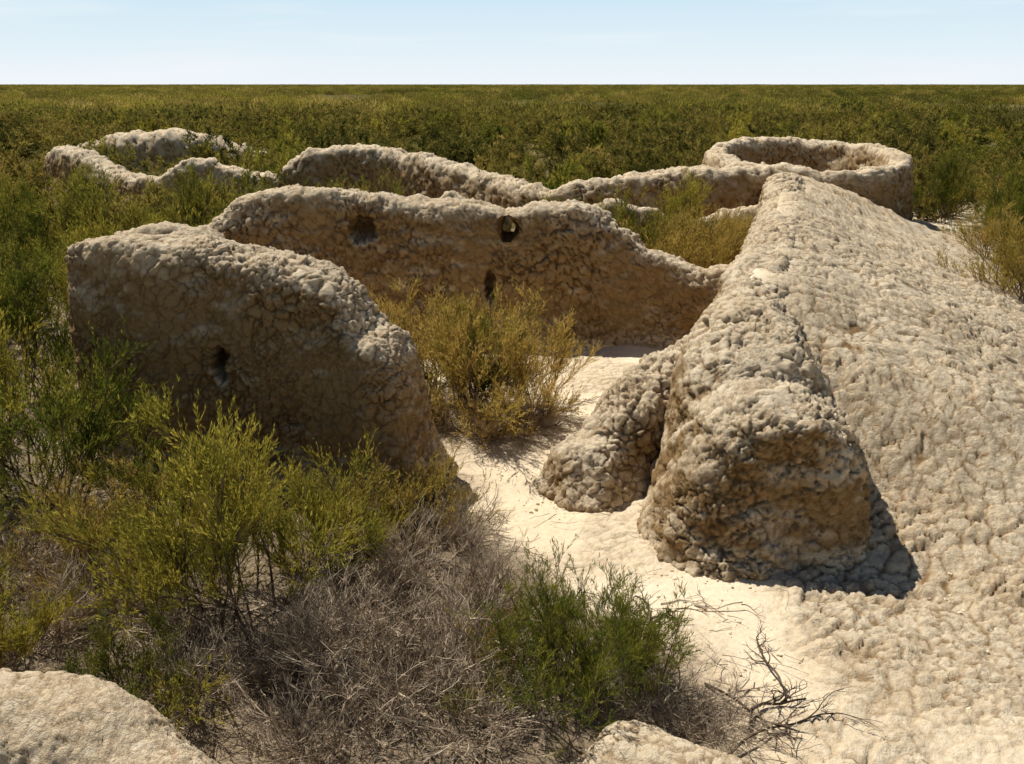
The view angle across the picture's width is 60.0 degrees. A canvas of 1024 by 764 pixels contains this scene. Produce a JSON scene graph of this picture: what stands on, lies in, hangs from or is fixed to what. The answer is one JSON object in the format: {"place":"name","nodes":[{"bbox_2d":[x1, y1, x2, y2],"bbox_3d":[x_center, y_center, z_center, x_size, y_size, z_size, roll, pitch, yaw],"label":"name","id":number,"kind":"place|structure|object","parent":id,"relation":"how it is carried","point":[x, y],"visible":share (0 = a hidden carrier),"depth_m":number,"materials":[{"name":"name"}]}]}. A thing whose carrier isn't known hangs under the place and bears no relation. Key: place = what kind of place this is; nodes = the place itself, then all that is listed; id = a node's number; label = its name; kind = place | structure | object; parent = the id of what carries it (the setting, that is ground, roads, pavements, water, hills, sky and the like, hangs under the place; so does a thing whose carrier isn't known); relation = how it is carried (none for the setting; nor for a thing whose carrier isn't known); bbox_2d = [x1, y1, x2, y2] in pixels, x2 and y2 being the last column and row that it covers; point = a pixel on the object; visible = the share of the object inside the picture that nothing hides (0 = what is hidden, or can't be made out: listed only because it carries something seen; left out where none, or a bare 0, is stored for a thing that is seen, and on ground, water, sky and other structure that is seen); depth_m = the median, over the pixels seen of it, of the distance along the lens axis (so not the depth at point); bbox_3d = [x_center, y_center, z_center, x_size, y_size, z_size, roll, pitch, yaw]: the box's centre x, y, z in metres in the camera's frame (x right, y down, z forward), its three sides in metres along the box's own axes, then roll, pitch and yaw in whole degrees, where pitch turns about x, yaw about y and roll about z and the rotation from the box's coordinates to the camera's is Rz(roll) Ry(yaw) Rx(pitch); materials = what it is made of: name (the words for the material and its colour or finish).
{"place":"outdoors","nodes":[
{"label":"outdoors","id":0,"kind":"place"},
{"bbox_2d":[0,84,1023,763],"bbox_3d":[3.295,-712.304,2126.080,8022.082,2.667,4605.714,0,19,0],"label":"ground","id":1,"kind":"structure","parent":0,"point":[916,348],"depth_m":7.70,"materials":[{"name":"soil"}]},
{"bbox_2d":[0,192,37,268],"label":"tamarisk bush","id":2,"kind":"object","parent":1,"relation":"on","point":[4,236],"visible":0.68,"depth_m":16.25,"materials":[{"name":"green plant"}]},
{"bbox_2d":[0,177,45,228],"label":"tamarisk bush","id":3,"kind":"object","parent":1,"relation":"on","point":[22,199],"visible":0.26,"depth_m":23.71,"materials":[{"name":"green plant"}]},
{"bbox_2d":[0,471,46,611],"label":"tamarisk bush","id":4,"kind":"object","parent":1,"relation":"on","point":[3,521],"visible":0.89,"depth_m":6.65,"materials":[{"name":"green plant"}]},
{"bbox_2d":[0,157,46,192],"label":"tamarisk bush","id":5,"kind":"object","parent":1,"relation":"on","point":[2,169],"visible":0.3,"depth_m":26.79,"materials":[{"name":"green plant"}]},
{"bbox_2d":[0,161,67,277],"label":"tamarisk bush","id":6,"kind":"object","parent":1,"relation":"on","point":[30,218],"visible":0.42,"depth_m":18.01,"materials":[{"name":"green plant"}]},
{"bbox_2d":[0,200,67,351],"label":"tamarisk bush","id":7,"kind":"object","parent":1,"relation":"on","point":[56,254],"visible":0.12,"depth_m":13.92,"materials":[{"name":"green plant"}]},
{"bbox_2d":[0,230,76,405],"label":"tamarisk bush","id":8,"kind":"object","parent":1,"relation":"on","point":[18,300],"visible":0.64,"depth_m":11.31,"materials":[{"name":"green plant"}]},
{"bbox_2d":[10,342,73,407],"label":"tamarisk bush","id":9,"kind":"object","parent":1,"relation":"on","point":[25,378],"visible":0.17,"depth_m":11.58,"materials":[{"name":"green plant"}]},
{"bbox_2d":[0,539,103,671],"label":"tamarisk bush","id":10,"kind":"object","parent":1,"relation":"on","point":[21,635],"visible":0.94,"depth_m":6.00,"materials":[{"name":"green plant"}]},
{"bbox_2d":[0,503,108,606],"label":"dead brush","id":11,"kind":"object","parent":1,"relation":"on","point":[32,540],"visible":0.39,"depth_m":7.51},
{"bbox_2d":[0,169,110,234],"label":"tamarisk bush","id":12,"kind":"object","parent":1,"relation":"on","point":[51,229],"visible":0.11,"depth_m":20.78,"materials":[{"name":"green plant"}]},
{"bbox_2d":[0,295,125,486],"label":"tamarisk bush","id":13,"kind":"object","parent":1,"relation":"on","point":[5,367],"visible":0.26,"depth_m":9.19,"materials":[{"name":"green plant"}]},
{"bbox_2d":[0,450,126,562],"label":"tamarisk bush","id":14,"kind":"object","parent":1,"relation":"on","point":[31,518],"visible":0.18,"depth_m":7.74,"materials":[{"name":"green plant"}]},
{"bbox_2d":[12,160,127,227],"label":"tamarisk bush","id":15,"kind":"object","parent":1,"relation":"on","point":[86,180],"visible":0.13,"depth_m":23.55,"materials":[{"name":"green plant"}]},
{"bbox_2d":[29,210,114,340],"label":"tamarisk bush","id":16,"kind":"object","parent":1,"relation":"on","point":[60,279],"visible":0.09,"depth_m":13.32,"materials":[{"name":"green plant"}]},
{"bbox_2d":[0,156,156,289],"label":"tamarisk bush","id":17,"kind":"object","parent":1,"relation":"on","point":[65,209],"visible":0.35,"depth_m":17.70,"materials":[{"name":"green plant"}]},
{"bbox_2d":[0,451,174,604],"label":"tamarisk bush","id":18,"kind":"object","parent":1,"relation":"on","point":[120,494],"visible":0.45,"depth_m":7.29,"materials":[{"name":"green plant"}]},
{"bbox_2d":[0,313,185,526],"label":"tamarisk bush","id":19,"kind":"object","parent":1,"relation":"on","point":[90,416],"visible":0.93,"depth_m":8.10,"materials":[{"name":"green plant"}]},
{"bbox_2d":[0,540,189,670],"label":"dead brush","id":20,"kind":"object","parent":1,"relation":"on","point":[67,621],"visible":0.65,"depth_m":6.55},
{"bbox_2d":[0,668,218,763],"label":"mud wall stub","id":21,"kind":"object","parent":1,"relation":"on","point":[56,717],"visible":1,"depth_m":4.30,"materials":[{"name":"soil"}]},
{"bbox_2d":[18,535,224,665],"bbox_3d":[-3.090,1.713,6.940,1.821,1.074,1.928,-6,19,-16],"label":"dead brush","id":22,"kind":"object","parent":1,"relation":"on","point":[112,611],"visible":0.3,"depth_m":6.78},
{"bbox_2d":[119,591,285,611],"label":"fallen branch","id":23,"kind":"object","parent":22,"relation":"on","point":[214,607],"visible":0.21,"depth_m":7.04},
{"bbox_2d":[49,183,197,276],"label":"tamarisk bush","id":24,"kind":"object","parent":1,"relation":"on","point":[100,213],"visible":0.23,"depth_m":16.82,"materials":[{"name":"green plant"}]},
{"bbox_2d":[54,599,204,709],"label":"tamarisk bush","id":25,"kind":"object","parent":1,"relation":"on","point":[104,659],"visible":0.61,"depth_m":5.79,"materials":[{"name":"green plant"}]},
{"bbox_2d":[121,174,184,212],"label":"tamarisk bush","id":26,"kind":"object","parent":1,"relation":"on","point":[163,188],"visible":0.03,"depth_m":23.38,"materials":[{"name":"green plant"}]},
{"bbox_2d":[78,430,240,536],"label":"tamarisk bush","id":27,"kind":"object","parent":1,"relation":"on","point":[100,477],"visible":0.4,"depth_m":7.71,"materials":[{"name":"green plant"}]},
{"bbox_2d":[118,516,218,588],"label":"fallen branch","id":28,"kind":"object","parent":1,"relation":"on","point":[172,567],"visible":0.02,"depth_m":7.64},
{"bbox_2d":[77,128,269,170],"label":"mud brick wall","id":29,"kind":"structure","parent":1,"relation":"on","point":[167,144],"depth_m":42.95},
{"bbox_2d":[123,221,224,237],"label":"mud brick wall","id":30,"kind":"structure","parent":1,"relation":"on","point":[165,227],"depth_m":11.62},
{"bbox_2d":[98,477,264,599],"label":"tamarisk bush","id":31,"kind":"object","parent":1,"relation":"on","point":[124,529],"visible":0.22,"depth_m":6.98,"materials":[{"name":"green plant"}]},
{"bbox_2d":[148,161,229,226],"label":"tamarisk bush","id":32,"kind":"object","parent":1,"relation":"on","point":[196,196],"visible":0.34,"depth_m":20.93,"materials":[{"name":"green plant"}]},
{"bbox_2d":[68,588,326,763],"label":"dead brush","id":33,"kind":"object","parent":1,"relation":"on","point":[215,657],"visible":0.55,"depth_m":6.20,"materials":[{"name":"plant"}]},
{"bbox_2d":[16,376,395,729],"bbox_3d":[-1.885,0.964,6.613,3.073,2.187,2.699,-13,23,-34],"label":"tamarisk bush","id":34,"kind":"object","parent":1,"relation":"on","point":[233,489],"visible":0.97,"depth_m":6.28,"materials":[{"name":"green plant"}]},
{"bbox_2d":[152,168,263,226],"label":"tamarisk bush","id":35,"kind":"object","parent":1,"relation":"on","point":[212,199],"visible":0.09,"depth_m":17.16,"materials":[{"name":"green plant"}]},
{"bbox_2d":[201,160,310,224],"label":"tamarisk bush","id":36,"kind":"object","parent":1,"relation":"on","point":[248,186],"visible":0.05,"depth_m":19.47,"materials":[{"name":"green plant"}]},
{"bbox_2d":[64,229,457,508],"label":"mud brick wall","id":37,"kind":"structure","parent":1,"relation":"on","point":[298,350],"depth_m":9.05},
{"bbox_2d":[189,547,355,644],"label":"fallen branch","id":38,"kind":"object","parent":1,"relation":"on","point":[256,608],"visible":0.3,"depth_m":6.99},
{"bbox_2d":[169,554,421,724],"bbox_3d":[-1.595,1.803,6.071,1.248,0.912,1.724,17,25,41],"label":"dead brush","id":39,"kind":"object","parent":1,"relation":"on","point":[288,646],"visible":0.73,"depth_m":6.23,"materials":[{"name":"plant"}]},
{"bbox_2d":[201,625,443,763],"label":"dead brush","id":40,"kind":"object","parent":1,"relation":"on","point":[291,746],"visible":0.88,"depth_m":5.64,"materials":[{"name":"plant"}]},
{"bbox_2d":[235,437,410,587],"bbox_3d":[-1.596,1.047,7.612,1.456,1.364,1.848,-3,19,-8],"label":"tamarisk bush","id":41,"kind":"object","parent":1,"relation":"on","point":[283,563],"visible":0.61,"depth_m":7.28,"materials":[{"name":"green plant"}]},
{"bbox_2d":[314,176,334,186],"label":"tamarisk bush","id":42,"kind":"object","parent":1,"relation":"on","point":[326,183],"depth_m":22.22,"materials":[{"name":"green plant"}]},
{"bbox_2d":[184,542,485,761],"bbox_3d":[-1.269,1.811,6.769,2.410,1.289,2.277,12,22,31],"label":"dead brush","id":43,"kind":"object","parent":1,"relation":"on","point":[330,613],"visible":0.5,"depth_m":6.63,"materials":[{"name":"plant"}]},
{"bbox_2d":[328,163,408,195],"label":"tamarisk bush","id":44,"kind":"object","parent":1,"relation":"on","point":[398,192],"visible":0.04,"depth_m":17.73,"materials":[{"name":"green plant"}]},
{"bbox_2d":[232,547,530,761],"bbox_3d":[-0.756,2.015,6.075,2.169,1.396,2.049,-9,21,-26],"label":"dead brush","id":45,"kind":"object","parent":1,"relation":"on","point":[426,670],"visible":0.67,"depth_m":6.08,"materials":[{"name":"plant"}]},
{"bbox_2d":[275,487,500,617],"bbox_3d":[-1.063,1.407,7.107,1.831,0.988,1.326,-5,19,-14],"label":"dead brush","id":46,"kind":"object","parent":1,"relation":"on","point":[385,562],"visible":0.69,"depth_m":7.24,"materials":[{"name":"plant"}]},
{"bbox_2d":[277,441,507,562],"bbox_3d":[-1.060,1.141,8.027,1.776,1.235,1.729,7,20,20],"label":"tamarisk bush","id":47,"kind":"object","parent":1,"relation":"on","point":[412,504],"visible":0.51,"depth_m":7.91,"materials":[{"name":"green plant"}]},
{"bbox_2d":[43,143,781,231],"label":"mud brick wall","id":48,"kind":"structure","parent":1,"relation":"on","point":[430,175],"depth_m":24.78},
{"bbox_2d":[367,283,469,399],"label":"tamarisk bush","id":49,"kind":"object","parent":1,"relation":"on","point":[400,314],"visible":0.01,"depth_m":11.56,"materials":[{"name":"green plant"}]},
{"bbox_2d":[366,428,476,533],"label":"tamarisk bush","id":50,"kind":"object","parent":1,"relation":"on","point":[453,495],"visible":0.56,"depth_m":8.50,"materials":[{"name":"green plant"}]},
{"bbox_2d":[315,540,585,749],"bbox_3d":[-0.366,1.823,6.662,2.289,1.396,2.163,4,19,13],"label":"dead brush","id":51,"kind":"object","parent":1,"relation":"on","point":[428,613],"visible":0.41,"depth_m":6.49,"materials":[{"name":"plant"}]},
{"bbox_2d":[398,503,507,559],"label":"fallen branch","id":52,"kind":"object","parent":1,"relation":"on","point":[442,541],"visible":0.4,"depth_m":8.06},
{"bbox_2d":[369,268,547,419],"bbox_3d":[-1.341,-0.359,11.121,3.130,1.862,2.868,10,21,26],"label":"tamarisk bush","id":53,"kind":"object","parent":1,"relation":"on","point":[436,329],"visible":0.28,"depth_m":11.18,"materials":[{"name":"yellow plant"}]},
{"bbox_2d":[427,377,489,436],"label":"dead brush","id":54,"kind":"object","parent":1,"relation":"on","point":[444,416],"visible":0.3,"depth_m":10.82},
{"bbox_2d":[397,480,522,564],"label":"dead brush","id":55,"kind":"object","parent":1,"relation":"on","point":[465,521],"visible":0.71,"depth_m":8.03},
{"bbox_2d":[350,617,576,763],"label":"dead brush","id":56,"kind":"object","parent":1,"relation":"on","point":[488,717],"visible":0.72,"depth_m":5.71,"materials":[{"name":"plant"}]},
{"bbox_2d":[415,191,511,231],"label":"mud brick wall","id":57,"kind":"structure","parent":1,"relation":"on","point":[454,194],"depth_m":16.83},
{"bbox_2d":[0,386,928,763],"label":"twig litter","id":58,"kind":"object","parent":1,"relation":"on","point":[416,652],"visible":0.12,"depth_m":6.30,"materials":[{"name":"wood"}]},
{"bbox_2d":[208,184,731,348],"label":"mud brick wall","id":59,"kind":"structure","parent":1,"relation":"on","point":[608,275],"depth_m":14.10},
{"bbox_2d":[376,516,566,632],"bbox_3d":[-0.221,1.424,7.139,1.170,0.912,1.616,13,22,33],"label":"dead brush","id":60,"kind":"object","parent":1,"relation":"on","point":[490,575],"visible":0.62,"depth_m":6.99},
{"bbox_2d":[416,286,535,417],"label":"tamarisk bush","id":61,"kind":"object","parent":1,"relation":"on","point":[483,387],"visible":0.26,"depth_m":10.97,"materials":[{"name":"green plant"}]},
{"bbox_2d":[425,630,544,701],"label":"fallen branch","id":62,"kind":"object","parent":1,"relation":"on","point":[427,698],"visible":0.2,"depth_m":6.35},
{"bbox_2d":[444,391,531,452],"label":"dead brush","id":63,"kind":"object","parent":1,"relation":"on","point":[483,424],"visible":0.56,"depth_m":10.44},
{"bbox_2d":[411,277,582,435],"bbox_3d":[-0.616,-0.322,10.899,3.014,1.958,3.290,7,20,21],"label":"tamarisk bush","id":64,"kind":"object","parent":1,"relation":"on","point":[461,337],"visible":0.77,"depth_m":10.56,"materials":[{"name":"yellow plant"}]},
{"bbox_2d":[452,380,556,450],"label":"tamarisk bush","id":65,"kind":"object","parent":1,"relation":"on","point":[502,432],"visible":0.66,"depth_m":10.43,"materials":[{"name":"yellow plant"}]},
{"bbox_2d":[441,585,570,709],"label":"tamarisk bush","id":66,"kind":"object","parent":1,"relation":"on","point":[491,631],"visible":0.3,"depth_m":6.25,"materials":[{"name":"green plant"}]},
{"bbox_2d":[0,84,1023,329],"bbox_3d":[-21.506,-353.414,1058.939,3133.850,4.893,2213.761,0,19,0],"label":"desert shrubland","id":67,"kind":"structure","parent":1,"relation":"on","point":[656,126],"depth_m":59.83,"materials":[{"name":"plant"}]},
{"bbox_2d":[429,299,611,431],"bbox_3d":[0.229,-0.161,11.063,2.555,1.520,2.341,-3,19,-9],"label":"tamarisk bush","id":68,"kind":"object","parent":1,"relation":"on","point":[556,355],"visible":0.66,"depth_m":11.10,"materials":[{"name":"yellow plant"}]},
{"bbox_2d":[464,378,580,444],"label":"dead brush","id":69,"kind":"object","parent":1,"relation":"on","point":[546,422],"visible":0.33,"depth_m":10.90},
{"bbox_2d":[505,185,563,231],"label":"tamarisk bush","id":70,"kind":"object","parent":1,"relation":"on","point":[559,200],"visible":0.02,"depth_m":16.21,"materials":[{"name":"green plant"}]},
{"bbox_2d":[500,408,576,431],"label":"fallen branch","id":71,"kind":"object","parent":1,"relation":"on","point":[564,421],"visible":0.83,"depth_m":10.85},
{"bbox_2d":[434,529,699,760],"bbox_3d":[0.430,1.717,6.018,1.758,1.398,1.982,3,19,8],"label":"tamarisk bush","id":72,"kind":"object","parent":1,"relation":"on","point":[601,671],"visible":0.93,"depth_m":5.83,"materials":[{"name":"green plant"}]},
{"bbox_2d":[573,190,643,237],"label":"tamarisk bush","id":73,"kind":"object","parent":1,"relation":"on","point":[599,206],"depth_m":16.07,"materials":[{"name":"green plant"}]},
{"bbox_2d":[532,320,698,512],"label":"eroded mud wall","id":74,"kind":"structure","parent":1,"relation":"on","point":[603,458],"depth_m":9.10,"materials":[{"name":"soil"}]},
{"bbox_2d":[533,568,702,740],"bbox_3d":[0.686,1.816,6.153,1.270,1.009,1.431,-16,25,-40],"label":"tamarisk bush","id":75,"kind":"object","parent":1,"relation":"on","point":[582,616],"visible":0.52,"depth_m":6.06,"materials":[{"name":"green plant"}]},
{"bbox_2d":[595,179,689,251],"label":"tamarisk bush","id":76,"kind":"object","parent":1,"relation":"on","point":[631,223],"visible":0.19,"depth_m":16.57,"materials":[{"name":"green plant"}]},
{"bbox_2d":[596,590,692,628],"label":"fallen branch","id":77,"kind":"object","parent":1,"relation":"on","point":[656,617],"visible":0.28,"depth_m":6.95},
{"bbox_2d":[630,582,678,637],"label":"fallen branch","id":78,"kind":"object","parent":1,"relation":"on","point":[647,606],"visible":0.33,"depth_m":7.09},
{"bbox_2d":[570,720,751,763],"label":"mud wall stub","id":79,"kind":"object","parent":1,"relation":"on","point":[629,742],"visible":1,"depth_m":5.10,"materials":[{"name":"soil"}]},
{"bbox_2d":[557,642,769,746],"bbox_3d":[0.878,2.138,5.989,1.446,0.688,1.366,-14,23,-36],"label":"dead brush","id":80,"kind":"object","parent":1,"relation":"on","point":[648,702],"visible":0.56,"depth_m":5.91,"materials":[{"name":"plant"}]},
{"bbox_2d":[593,198,757,251],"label":"mud brick wall","id":81,"kind":"structure","parent":1,"relation":"on","point":[639,212],"depth_m":18.59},
{"bbox_2d":[614,208,742,266],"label":"tamarisk bush","id":82,"kind":"object","parent":1,"relation":"on","point":[661,245],"visible":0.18,"depth_m":16.25,"materials":[{"name":"green plant"}]},
{"bbox_2d":[639,163,752,262],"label":"tamarisk bush","id":83,"kind":"object","parent":1,"relation":"on","point":[685,199],"visible":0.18,"depth_m":17.73,"materials":[{"name":"green plant"}]},
{"bbox_2d":[653,204,753,268],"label":"tamarisk bush","id":84,"kind":"object","parent":1,"relation":"on","point":[728,256],"visible":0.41,"depth_m":15.94,"materials":[{"name":"green plant"}]},
{"bbox_2d":[652,201,755,265],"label":"tamarisk bush","id":85,"kind":"object","parent":1,"relation":"on","point":[732,225],"visible":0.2,"depth_m":17.05,"materials":[{"name":"green plant"}]},
{"bbox_2d":[624,672,796,763],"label":"dead brush","id":86,"kind":"object","parent":1,"relation":"on","point":[730,717],"visible":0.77,"depth_m":5.77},
{"bbox_2d":[748,673,807,728],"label":"fallen branch","id":87,"kind":"object","parent":86,"relation":"on","point":[783,701],"visible":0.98,"depth_m":5.99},
{"bbox_2d":[661,586,762,622],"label":"fallen branch","id":88,"kind":"object","parent":1,"relation":"on","point":[695,605],"visible":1,"depth_m":7.09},
{"bbox_2d":[457,347,998,724],"bbox_3d":[1.447,0.582,9.489,5.988,0.955,10.616,-5,19,-15],"label":"clay rubble","id":89,"kind":"object","parent":1,"relation":"on","point":[749,587],"visible":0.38,"depth_m":7.42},
{"bbox_2d":[677,665,783,712],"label":"fallen branch","id":90,"kind":"object","parent":1,"relation":"on","point":[736,693],"visible":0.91,"depth_m":6.08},
{"bbox_2d":[636,172,873,581],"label":"eroded mud wall","id":91,"kind":"structure","parent":1,"relation":"on","point":[759,470],"depth_m":7.63,"materials":[{"name":"soil"}]},
{"bbox_2d":[704,682,813,750],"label":"fallen branch","id":92,"kind":"object","parent":1,"relation":"on","point":[780,724],"visible":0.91,"depth_m":5.75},
{"bbox_2d":[742,622,788,693],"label":"fallen branch","id":93,"kind":"object","parent":1,"relation":"on","point":[771,667],"visible":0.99,"depth_m":6.45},
{"bbox_2d":[702,136,913,219],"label":"round mud tower","id":94,"kind":"structure","parent":1,"relation":"on","point":[878,174],"depth_m":23.30,"materials":[{"name":"soil"}]},
{"bbox_2d":[728,686,887,754],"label":"fallen branch","id":95,"kind":"object","parent":1,"relation":"on","point":[740,743],"visible":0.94,"depth_m":5.83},
{"bbox_2d":[912,140,993,224],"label":"tamarisk bush","id":96,"kind":"object","parent":1,"relation":"on","point":[942,174],"visible":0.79,"depth_m":25.70,"materials":[{"name":"green plant"}]},
{"bbox_2d":[936,174,1023,250],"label":"tamarisk bush","id":97,"kind":"object","parent":1,"relation":"on","point":[1020,204],"visible":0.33,"depth_m":20.08,"materials":[{"name":"green plant"}]},
{"bbox_2d":[936,229,1023,300],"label":"tamarisk bush","id":98,"kind":"object","parent":1,"relation":"on","point":[1003,279],"visible":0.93,"depth_m":13.89,"materials":[{"name":"green plant"}]},
{"bbox_2d":[938,194,1023,288],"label":"tamarisk bush","id":99,"kind":"object","parent":1,"relation":"on","point":[1012,225],"visible":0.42,"depth_m":14.84,"materials":[{"name":"green plant"}]},
{"bbox_2d":[943,154,1023,234],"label":"tamarisk bush","id":100,"kind":"object","parent":1,"relation":"on","point":[1009,182],"visible":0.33,"depth_m":22.20,"materials":[{"name":"green plant"}]},
{"bbox_2d":[952,212,1020,256],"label":"tamarisk bush","id":101,"kind":"object","parent":1,"relation":"on","point":[981,236],"visible":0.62,"depth_m":19.55,"materials":[{"name":"green plant"}]},
{"bbox_2d":[969,226,1012,273],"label":"tamarisk bush","id":102,"kind":"object","parent":1,"relation":"on","point":[994,248],"visible":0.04,"depth_m":16.69,"materials":[{"name":"green plant"}]},
{"bbox_2d":[994,154,1023,209],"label":"tamarisk bush","id":103,"kind":"object","parent":1,"relation":"on","point":[1002,182],"visible":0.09,"depth_m":25.12,"materials":[{"name":"green plant"}]},
{"bbox_2d":[0,0,1023,84],"label":"sky","id":104,"kind":"structure","parent":0,"point":[102,42],"materials":[{"name":"blue"}]}
]}

